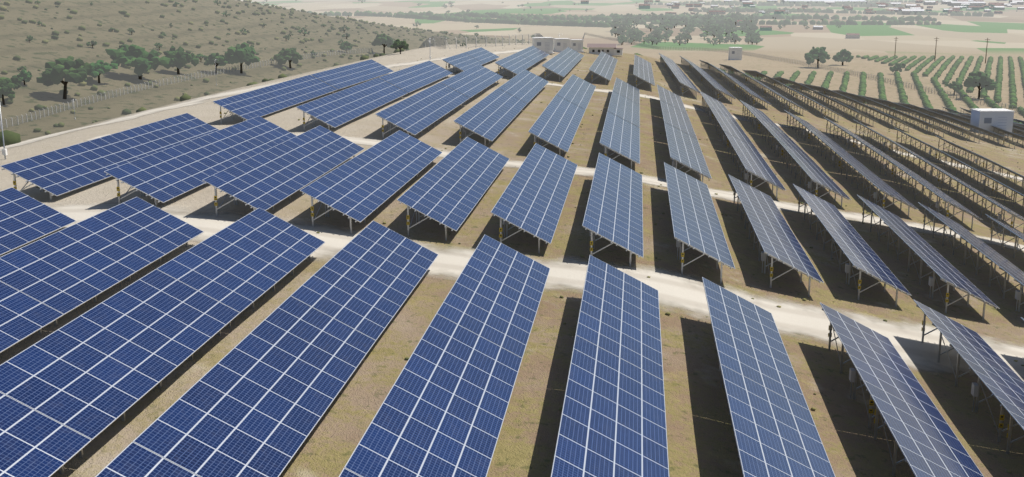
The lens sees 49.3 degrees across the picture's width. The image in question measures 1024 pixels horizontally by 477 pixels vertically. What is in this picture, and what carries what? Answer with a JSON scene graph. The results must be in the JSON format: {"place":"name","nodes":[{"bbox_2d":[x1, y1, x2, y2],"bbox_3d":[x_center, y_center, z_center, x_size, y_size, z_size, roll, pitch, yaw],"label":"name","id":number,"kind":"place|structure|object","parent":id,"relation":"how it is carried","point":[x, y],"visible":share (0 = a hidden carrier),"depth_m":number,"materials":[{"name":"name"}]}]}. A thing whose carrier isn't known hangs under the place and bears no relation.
{"place":"outdoors","nodes":[
{"label":"outdoors","id":0,"kind":"place"},
{"bbox_2d":[0,0,1023,476],"bbox_3d":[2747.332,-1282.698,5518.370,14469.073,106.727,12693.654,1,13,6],"label":"ground","id":1,"kind":"structure","parent":0,"point":[700,432],"depth_m":102.82,"materials":[{"name":"soil"}]},
{"bbox_2d":[0,77,21,104],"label":"tree","id":2,"kind":"object","parent":1,"relation":"on","point":[7,85],"visible":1,"depth_m":360.68,"materials":[{"name":"green plant"}]},
{"bbox_2d":[0,281,63,352],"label":"solar panel","id":3,"kind":"object","parent":1,"relation":"on","point":[23,316],"visible":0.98,"depth_m":43.87,"materials":[{"name":"blue glass"}]},
{"bbox_2d":[0,187,75,254],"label":"solar panel","id":4,"kind":"object","parent":1,"relation":"on","point":[25,219],"visible":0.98,"depth_m":59.87,"materials":[{"name":"blue glass"}]},
{"bbox_2d":[0,392,91,476],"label":"solar panel","id":5,"kind":"object","parent":1,"relation":"on","point":[33,443],"visible":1,"depth_m":33.54,"materials":[{"name":"blue glass"}]},
{"bbox_2d":[36,56,91,98],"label":"tree","id":6,"kind":"object","parent":1,"relation":"on","point":[69,69],"visible":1,"depth_m":382.33,"materials":[{"name":"green plant"}]},
{"bbox_2d":[0,197,203,325],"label":"solar panel","id":7,"kind":"object","parent":1,"relation":"on","point":[68,269],"visible":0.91,"depth_m":51.25,"materials":[{"name":"blue glass"}]},
{"bbox_2d":[88,60,117,82],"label":"tree","id":8,"kind":"object","parent":1,"relation":"on","point":[99,67],"visible":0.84,"depth_m":420.00,"materials":[{"name":"green plant"}]},
{"bbox_2d":[0,113,218,199],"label":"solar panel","id":9,"kind":"object","parent":1,"relation":"on","point":[61,171],"visible":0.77,"depth_m":79.91,"materials":[{"name":"blue glass"}]},
{"bbox_2d":[0,269,239,457],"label":"solar panel","id":10,"kind":"object","parent":1,"relation":"on","point":[94,372],"visible":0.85,"depth_m":39.89,"materials":[{"name":"blue glass"}]},
{"bbox_2d":[105,44,169,79],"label":"tree","id":11,"kind":"object","parent":1,"relation":"on","point":[141,60],"visible":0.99,"depth_m":439.27,"materials":[{"name":"green plant"}]},
{"bbox_2d":[95,442,198,476],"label":"solar panel","id":12,"kind":"object","parent":1,"relation":"on","point":[132,459],"visible":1,"depth_m":31.52,"materials":[{"name":"blue glass"}]},
{"bbox_2d":[163,45,198,73],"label":"tree","id":13,"kind":"object","parent":1,"relation":"on","point":[179,57],"visible":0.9,"depth_m":468.06,"materials":[{"name":"green plant"}]},
{"bbox_2d":[104,116,295,206],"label":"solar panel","id":14,"kind":"object","parent":1,"relation":"on","point":[165,175],"visible":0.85,"depth_m":77.03,"materials":[{"name":"blue glass"}]},
{"bbox_2d":[204,53,227,72],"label":"tree","id":15,"kind":"object","parent":1,"relation":"on","point":[212,57],"visible":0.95,"depth_m":486.56,"materials":[{"name":"green plant"}]},
{"bbox_2d":[157,208,324,327],"bbox_3d":[-12.712,1.260,54.388,3.636,2.975,13.720,1,13,6],"label":"solar panel","id":16,"kind":"object","parent":1,"relation":"on","point":[243,263],"visible":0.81,"depth_m":53.11,"materials":[{"name":"blue glass"}]},
{"bbox_2d":[224,42,259,73],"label":"tree","id":17,"kind":"object","parent":1,"relation":"on","point":[245,52],"visible":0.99,"depth_m":497.05,"materials":[{"name":"green plant"}]},
{"bbox_2d":[133,296,375,476],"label":"solar panel","id":18,"kind":"object","parent":1,"relation":"on","point":[257,401],"visible":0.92,"depth_m":37.84,"materials":[{"name":"blue glass"}]},
{"bbox_2d":[0,49,523,150],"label":"dirt road","id":19,"kind":"structure","parent":1,"relation":"on","point":[195,101],"depth_m":132.97,"materials":[{"name":"beige soil"}]},
{"bbox_2d":[0,0,529,146],"bbox_3d":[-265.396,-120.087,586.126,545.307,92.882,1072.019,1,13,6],"label":"hill scrub","id":20,"kind":"object","parent":1,"relation":"on","point":[10,137],"visible":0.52,"depth_m":564.12,"materials":[{"name":"green plant"}]},
{"bbox_2d":[0,34,535,128],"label":"fence","id":21,"kind":"object","parent":1,"relation":"on","point":[430,42],"visible":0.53,"depth_m":363.82,"materials":[{"name":"grey metal"}]},
{"bbox_2d":[213,75,337,123],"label":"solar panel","id":22,"kind":"object","parent":1,"relation":"on","point":[263,101],"visible":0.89,"depth_m":122.52,"materials":[{"name":"blue glass"}]},
{"bbox_2d":[202,125,363,215],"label":"solar panel","id":23,"kind":"object","parent":1,"relation":"on","point":[265,180],"visible":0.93,"depth_m":74.70,"materials":[{"name":"blue glass"}]},
{"bbox_2d":[273,48,302,67],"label":"tree","id":24,"kind":"object","parent":1,"relation":"on","point":[282,56],"visible":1,"depth_m":537.29,"materials":[{"name":"green plant"}]},
{"bbox_2d":[296,78,407,130],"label":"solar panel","id":25,"kind":"object","parent":1,"relation":"on","point":[336,109],"visible":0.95,"depth_m":114.78,"materials":[{"name":"blue glass"}]},
{"bbox_2d":[311,59,393,91],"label":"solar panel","id":26,"kind":"object","parent":1,"relation":"on","point":[340,78],"visible":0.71,"depth_m":156.19,"materials":[{"name":"blue glass"}]},
{"bbox_2d":[291,221,437,339],"bbox_3d":[-6.674,2.124,54.187,3.636,2.882,15.390,1,13,6],"label":"solar panel","id":27,"kind":"object","parent":1,"relation":"on","point":[365,280],"visible":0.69,"depth_m":52.60,"materials":[{"name":"blue glass"}]},
{"bbox_2d":[300,130,441,233],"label":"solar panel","id":28,"kind":"object","parent":1,"relation":"on","point":[362,186],"visible":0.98,"depth_m":75.85,"materials":[{"name":"blue glass"}]},
{"bbox_2d":[379,61,452,95],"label":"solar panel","id":29,"kind":"object","parent":1,"relation":"on","point":[408,80],"visible":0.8,"depth_m":148.68,"materials":[{"name":"blue glass"}]},
{"bbox_2d":[376,82,469,138],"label":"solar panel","id":30,"kind":"object","parent":1,"relation":"on","point":[417,113],"visible":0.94,"depth_m":112.52,"materials":[{"name":"blue glass"}]},
{"bbox_2d":[344,313,521,476],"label":"solar panel","id":31,"kind":"object","parent":1,"relation":"on","point":[442,410],"visible":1,"depth_m":38.45,"materials":[{"name":"blue glass"}]},
{"bbox_2d":[397,137,508,240],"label":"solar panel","id":32,"kind":"object","parent":1,"relation":"on","point":[451,188],"visible":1,"depth_m":76.98,"materials":[{"name":"blue glass"}]},
{"bbox_2d":[442,53,483,71],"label":"solar panel","id":33,"kind":"object","parent":1,"relation":"on","point":[462,61],"visible":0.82,"depth_m":179.81,"materials":[{"name":"blue glass"}]},
{"bbox_2d":[440,64,502,103],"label":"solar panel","id":34,"kind":"object","parent":1,"relation":"on","point":[473,81],"visible":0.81,"depth_m":146.47,"materials":[{"name":"blue glass"}]},
{"bbox_2d":[464,47,498,64],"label":"solar panel","id":35,"kind":"object","parent":1,"relation":"on","point":[482,55],"visible":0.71,"depth_m":202.43,"materials":[{"name":"blue glass"}]},
{"bbox_2d":[454,88,526,145],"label":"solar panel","id":36,"kind":"object","parent":1,"relation":"on","point":[491,116],"visible":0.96,"depth_m":115.40,"materials":[{"name":"blue glass"}]},
{"bbox_2d":[437,235,549,357],"bbox_3d":[-0.536,2.789,53.981,3.636,2.762,15.390,1,13,6],"label":"solar panel","id":37,"kind":"object","parent":1,"relation":"on","point":[494,295],"visible":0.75,"depth_m":52.40,"materials":[{"name":"blue glass"}]},
{"bbox_2d":[495,53,534,76],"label":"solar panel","id":38,"kind":"object","parent":1,"relation":"on","point":[516,63],"visible":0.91,"depth_m":184.86,"materials":[{"name":"blue glass"}]},
{"bbox_2d":[499,69,548,103],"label":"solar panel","id":39,"kind":"object","parent":1,"relation":"on","point":[526,86],"visible":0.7,"depth_m":149.37,"materials":[{"name":"blue glass"}]},
{"bbox_2d":[36,45,1023,473],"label":"weed tufts","id":40,"kind":"object","parent":1,"relation":"on","point":[726,215],"visible":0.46,"depth_m":101.84,"materials":[{"name":"green plant"}]},
{"bbox_2d":[490,143,576,252],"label":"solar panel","id":41,"kind":"object","parent":1,"relation":"on","point":[532,199],"visible":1,"depth_m":76.63,"materials":[{"name":"blue glass"}]},
{"bbox_2d":[517,46,549,66],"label":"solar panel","id":42,"kind":"object","parent":1,"relation":"on","point":[534,54],"visible":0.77,"depth_m":218.01,"materials":[{"name":"blue glass"}]},
{"bbox_2d":[51,203,1023,381],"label":"cross track","id":43,"kind":"object","parent":1,"relation":"on","point":[911,348],"visible":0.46,"depth_m":63.76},
{"bbox_2d":[532,37,553,53],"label":"building","id":44,"kind":"structure","parent":1,"relation":"on","point":[544,44],"depth_m":250.63,"materials":[{"name":"white paint"}]},
{"bbox_2d":[85,133,1023,250],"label":"cross track","id":45,"kind":"object","parent":1,"relation":"on","point":[730,196],"visible":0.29,"depth_m":98.87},
{"bbox_2d":[528,95,584,154],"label":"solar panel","id":46,"kind":"object","parent":1,"relation":"on","point":[557,122],"visible":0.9,"depth_m":114.30,"materials":[{"name":"blue glass"}]},
{"bbox_2d":[542,55,575,81],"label":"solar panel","id":47,"kind":"object","parent":1,"relation":"on","point":[559,66],"visible":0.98,"depth_m":194.04,"materials":[{"name":"blue glass"}]},
{"bbox_2d":[557,47,583,63],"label":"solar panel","id":48,"kind":"object","parent":1,"relation":"on","point":[572,55],"visible":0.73,"depth_m":230.80,"materials":[{"name":"blue glass"}]},
{"bbox_2d":[556,74,595,109],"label":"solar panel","id":49,"kind":"object","parent":1,"relation":"on","point":[576,90],"visible":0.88,"depth_m":150.28,"materials":[{"name":"blue glass"}]},
{"bbox_2d":[589,59,614,82],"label":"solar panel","id":50,"kind":"object","parent":1,"relation":"on","point":[601,69],"visible":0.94,"depth_m":196.74,"materials":[{"name":"blue glass"}]},
{"bbox_2d":[587,44,622,55],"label":"service house","id":51,"kind":"structure","parent":1,"relation":"on","point":[608,49],"depth_m":278.72,"materials":[{"name":"white paint"}]},
{"bbox_2d":[551,335,668,476],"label":"solar panel","id":52,"kind":"object","parent":1,"relation":"on","point":[613,420],"visible":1,"depth_m":39.08,"materials":[{"name":"blue glass"}]},
{"bbox_2d":[582,153,642,266],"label":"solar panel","id":53,"kind":"object","parent":1,"relation":"on","point":[614,212],"visible":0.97,"depth_m":75.23,"materials":[{"name":"blue glass"}]},
{"bbox_2d":[575,255,663,380],"bbox_3d":[5.129,3.813,52.126,3.636,2.870,13.720,1,13,6],"label":"solar panel","id":54,"kind":"object","parent":1,"relation":"on","point":[619,314],"visible":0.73,"depth_m":50.80,"materials":[{"name":"blue glass"}]},
{"bbox_2d":[600,111,639,168],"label":"solar panel","id":55,"kind":"object","parent":1,"relation":"on","point":[620,136],"visible":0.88,"depth_m":108.72,"materials":[{"name":"blue glass"}]},
{"bbox_2d":[608,91,639,127],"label":"solar panel","id":56,"kind":"object","parent":1,"relation":"on","point":[624,108],"visible":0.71,"depth_m":134.49,"materials":[{"name":"blue glass"}]},
{"bbox_2d":[613,77,639,104],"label":"solar panel","id":57,"kind":"object","parent":1,"relation":"on","point":[627,90],"visible":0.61,"depth_m":159.32,"materials":[{"name":"blue glass"}]},
{"bbox_2d":[633,63,654,90],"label":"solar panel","id":58,"kind":"object","parent":1,"relation":"on","point":[642,73],"visible":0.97,"depth_m":194.08,"materials":[{"name":"blue glass"}]},
{"bbox_2d":[307,0,993,27],"bbox_3d":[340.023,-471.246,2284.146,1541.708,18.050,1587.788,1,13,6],"label":"plain tree lines","id":59,"kind":"object","parent":1,"relation":"on","point":[548,20],"visible":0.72,"depth_m":1809.00,"materials":[{"name":"green plant"}]},
{"bbox_2d":[657,85,686,113],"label":"solar panel","id":60,"kind":"object","parent":1,"relation":"on","point":[670,98],"visible":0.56,"depth_m":156.91,"materials":[{"name":"blue glass"}]},
{"bbox_2d":[660,100,696,138],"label":"solar panel","id":61,"kind":"object","parent":1,"relation":"on","point":[676,118],"visible":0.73,"depth_m":131.98,"materials":[{"name":"blue glass"}]},
{"bbox_2d":[671,70,699,98],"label":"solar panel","id":62,"kind":"object","parent":1,"relation":"on","point":[683,80],"visible":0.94,"depth_m":199.51,"materials":[{"name":"blue glass"}]},
{"bbox_2d":[664,122,711,181],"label":"solar panel","id":63,"kind":"object","parent":1,"relation":"on","point":[685,149],"visible":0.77,"depth_m":106.06,"materials":[{"name":"blue glass"}]},
{"bbox_2d":[664,162,734,283],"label":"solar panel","id":64,"kind":"object","parent":1,"relation":"on","point":[696,222],"visible":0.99,"depth_m":74.87,"materials":[{"name":"blue glass"}]},
{"bbox_2d":[389,71,1022,179],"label":"cross track","id":65,"kind":"object","parent":1,"relation":"on","point":[747,119],"visible":0.34,"depth_m":169.97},
{"bbox_2d":[700,91,734,123],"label":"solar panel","id":66,"kind":"object","parent":1,"relation":"on","point":[717,105],"visible":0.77,"depth_m":164.00,"materials":[{"name":"blue glass"}]},
{"bbox_2d":[700,73,735,103],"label":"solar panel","id":67,"kind":"object","parent":1,"relation":"on","point":[717,86],"visible":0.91,"depth_m":207.03,"materials":[{"name":"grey glass"}]},
{"bbox_2d":[710,107,755,151],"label":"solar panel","id":68,"kind":"object","parent":1,"relation":"on","point":[730,126],"visible":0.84,"depth_m":137.15,"materials":[{"name":"blue glass"}]},
{"bbox_2d":[733,80,771,107],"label":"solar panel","id":69,"kind":"object","parent":1,"relation":"on","point":[753,94],"visible":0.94,"depth_m":205.60,"materials":[{"name":"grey glass"}]},
{"bbox_2d":[702,277,808,414],"bbox_3d":[10.926,5.090,51.571,3.636,3.140,13.720,1,13,6],"label":"solar panel","id":70,"kind":"object","parent":1,"relation":"on","point":[749,342],"visible":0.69,"depth_m":50.16,"materials":[{"name":"blue glass"}]},
{"bbox_2d":[725,132,785,199],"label":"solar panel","id":71,"kind":"object","parent":1,"relation":"on","point":[752,160],"visible":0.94,"depth_m":109.81,"materials":[{"name":"blue glass"}]},
{"bbox_2d":[740,100,780,133],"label":"solar panel","id":72,"kind":"object","parent":1,"relation":"on","point":[759,114],"visible":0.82,"depth_m":161.95,"materials":[{"name":"blue glass"}]},
{"bbox_2d":[728,174,823,296],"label":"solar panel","id":73,"kind":"object","parent":1,"relation":"on","point":[775,235],"visible":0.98,"depth_m":76.90,"materials":[{"name":"blue glass"}]},
{"bbox_2d":[720,364,834,476],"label":"solar panel","id":74,"kind":"object","parent":1,"relation":"on","point":[776,434],"visible":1,"depth_m":40.25,"materials":[{"name":"blue glass"}]},
{"bbox_2d":[534,33,1023,113],"bbox_3d":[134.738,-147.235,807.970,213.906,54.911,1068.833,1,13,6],"label":"fence","id":75,"kind":"object","parent":1,"relation":"on","point":[652,46],"visible":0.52,"depth_m":594.99,"materials":[{"name":"grey metal"}]},
{"bbox_2d":[756,117,808,160],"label":"solar panel","id":76,"kind":"object","parent":1,"relation":"on","point":[779,135],"visible":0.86,"depth_m":137.17,"materials":[{"name":"blue glass"}]},
{"bbox_2d":[583,47,1023,123],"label":"vineyard","id":77,"kind":"object","parent":1,"relation":"on","point":[926,102],"visible":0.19,"depth_m":511.97,"materials":[{"name":"green plant"}]},
{"bbox_2d":[785,110,829,146],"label":"solar panel","id":78,"kind":"object","parent":1,"relation":"on","point":[806,124],"visible":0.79,"depth_m":159.42,"materials":[{"name":"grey glass"}]},
{"bbox_2d":[780,142,850,207],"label":"solar panel","id":79,"kind":"object","parent":1,"relation":"on","point":[812,169],"visible":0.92,"depth_m":111.21,"materials":[{"name":"blue glass"}]},
{"bbox_2d":[804,46,830,67],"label":"tree","id":80,"kind":"object","parent":1,"relation":"on","point":[820,54],"visible":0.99,"depth_m":643.73,"materials":[{"name":"green plant"}]},
{"bbox_2d":[807,127,867,174],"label":"solar panel","id":81,"kind":"object","parent":1,"relation":"on","point":[833,145],"visible":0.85,"depth_m":136.30,"materials":[{"name":"blue glass"}]},
{"bbox_2d":[824,117,875,151],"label":"solar panel","id":82,"kind":"object","parent":1,"relation":"on","point":[845,130],"visible":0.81,"depth_m":160.46,"materials":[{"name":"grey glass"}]},
{"bbox_2d":[793,184,911,306],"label":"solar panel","id":83,"kind":"object","parent":1,"relation":"on","point":[857,250],"visible":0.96,"depth_m":78.70,"materials":[{"name":"blue glass"}]},
{"bbox_2d":[837,153,918,217],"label":"solar panel","id":84,"kind":"object","parent":1,"relation":"on","point":[876,181],"visible":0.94,"depth_m":111.73,"materials":[{"name":"blue glass"}]},
{"bbox_2d":[853,119,906,158],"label":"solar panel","id":85,"kind":"object","parent":1,"relation":"on","point":[883,136],"visible":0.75,"depth_m":170.27,"materials":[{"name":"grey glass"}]},
{"bbox_2d":[855,100,911,131],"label":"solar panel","id":86,"kind":"object","parent":1,"relation":"on","point":[882,113],"visible":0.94,"depth_m":230.81,"materials":[{"name":"brown glass"}]},
{"bbox_2d":[820,303,947,428],"bbox_3d":[17.248,6.165,52.848,3.636,3.073,12.050,1,13,6],"label":"solar panel","id":87,"kind":"object","parent":1,"relation":"on","point":[877,360],"visible":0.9,"depth_m":51.59,"materials":[{"name":"blue glass"}]},
{"bbox_2d":[852,135,920,185],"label":"solar panel","id":88,"kind":"object","parent":1,"relation":"on","point":[882,154],"visible":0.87,"depth_m":137.33,"materials":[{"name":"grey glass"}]},
{"bbox_2d":[893,108,946,137],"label":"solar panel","id":89,"kind":"object","parent":1,"relation":"on","point":[919,120],"visible":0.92,"depth_m":238.19,"materials":[{"name":"brown glass"}]},
{"bbox_2d":[863,380,983,476],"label":"solar panel","id":90,"kind":"object","parent":1,"relation":"on","point":[929,445],"visible":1,"depth_m":43.26,"materials":[{"name":"blue glass"}]},
{"bbox_2d":[895,128,952,166],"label":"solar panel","id":91,"kind":"object","parent":1,"relation":"on","point":[928,145],"visible":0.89,"depth_m":173.41,"materials":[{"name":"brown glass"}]},
{"bbox_2d":[889,139,961,190],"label":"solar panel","id":92,"kind":"object","parent":1,"relation":"on","point":[932,165],"visible":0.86,"depth_m":143.89,"materials":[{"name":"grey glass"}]},
{"bbox_2d":[857,195,999,319],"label":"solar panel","id":93,"kind":"object","parent":1,"relation":"on","point":[945,270],"visible":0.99,"depth_m":79.18,"materials":[{"name":"blue glass"}]},
{"bbox_2d":[891,161,982,229],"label":"solar panel","id":94,"kind":"object","parent":1,"relation":"on","point":[937,192],"visible":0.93,"depth_m":113.33,"materials":[{"name":"grey glass"}]},
{"bbox_2d":[856,55,1023,108],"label":"vineyard","id":95,"kind":"object","parent":1,"relation":"on","point":[1013,99],"visible":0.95,"depth_m":628.68,"materials":[{"name":"green plant"}]},
{"bbox_2d":[924,113,982,140],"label":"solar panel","id":96,"kind":"object","parent":1,"relation":"on","point":[951,125],"visible":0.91,"depth_m":240.31,"materials":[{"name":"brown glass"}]},
{"bbox_2d":[913,299,1023,441],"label":"solar panel","id":97,"kind":"object","parent":1,"relation":"on","point":[998,376],"visible":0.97,"depth_m":55.63,"materials":[{"name":"blue glass"}]},
{"bbox_2d":[937,136,999,174],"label":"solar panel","id":98,"kind":"object","parent":1,"relation":"on","point":[966,150],"visible":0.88,"depth_m":177.50,"materials":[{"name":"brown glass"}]},
{"bbox_2d":[918,202,1023,311],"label":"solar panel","id":99,"kind":"object","parent":1,"relation":"on","point":[999,260],"visible":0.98,"depth_m":85.39,"materials":[{"name":"blue glass"}]},
{"bbox_2d":[936,148,1019,199],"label":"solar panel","id":100,"kind":"object","parent":1,"relation":"on","point":[981,173],"visible":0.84,"depth_m":147.46,"materials":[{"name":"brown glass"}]},
{"bbox_2d":[963,71,996,98],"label":"tree","id":101,"kind":"object","parent":1,"relation":"on","point":[979,79],"visible":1,"depth_m":475.27,"materials":[{"name":"green plant"}]},
{"bbox_2d":[937,168,1023,234],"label":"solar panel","id":102,"kind":"object","parent":1,"relation":"on","point":[993,202],"visible":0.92,"depth_m":118.21,"materials":[{"name":"grey glass"}]},
{"bbox_2d":[951,117,1018,148],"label":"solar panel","id":103,"kind":"object","parent":1,"relation":"on","point":[989,133],"visible":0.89,"depth_m":243.16,"materials":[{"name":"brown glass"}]},
{"bbox_2d":[970,108,1014,135],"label":"small building","id":104,"kind":"structure","parent":1,"relation":"on","point":[987,118],"depth_m":261.62,"materials":[{"name":"white paint"}]},
{"bbox_2d":[983,157,1023,190],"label":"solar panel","id":105,"kind":"object","parent":1,"relation":"on","point":[1007,169],"visible":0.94,"depth_m":159.32,"materials":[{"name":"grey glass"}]},
{"bbox_2d":[986,214,1023,257],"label":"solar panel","id":106,"kind":"object","parent":1,"relation":"on","point":[1017,234],"visible":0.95,"depth_m":97.88,"materials":[{"name":"grey glass"}]},
{"bbox_2d":[996,396,1023,453],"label":"solar panel","id":107,"kind":"object","parent":1,"relation":"on","point":[1016,413],"visible":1,"depth_m":47.92,"materials":[{"name":"blue glass"}]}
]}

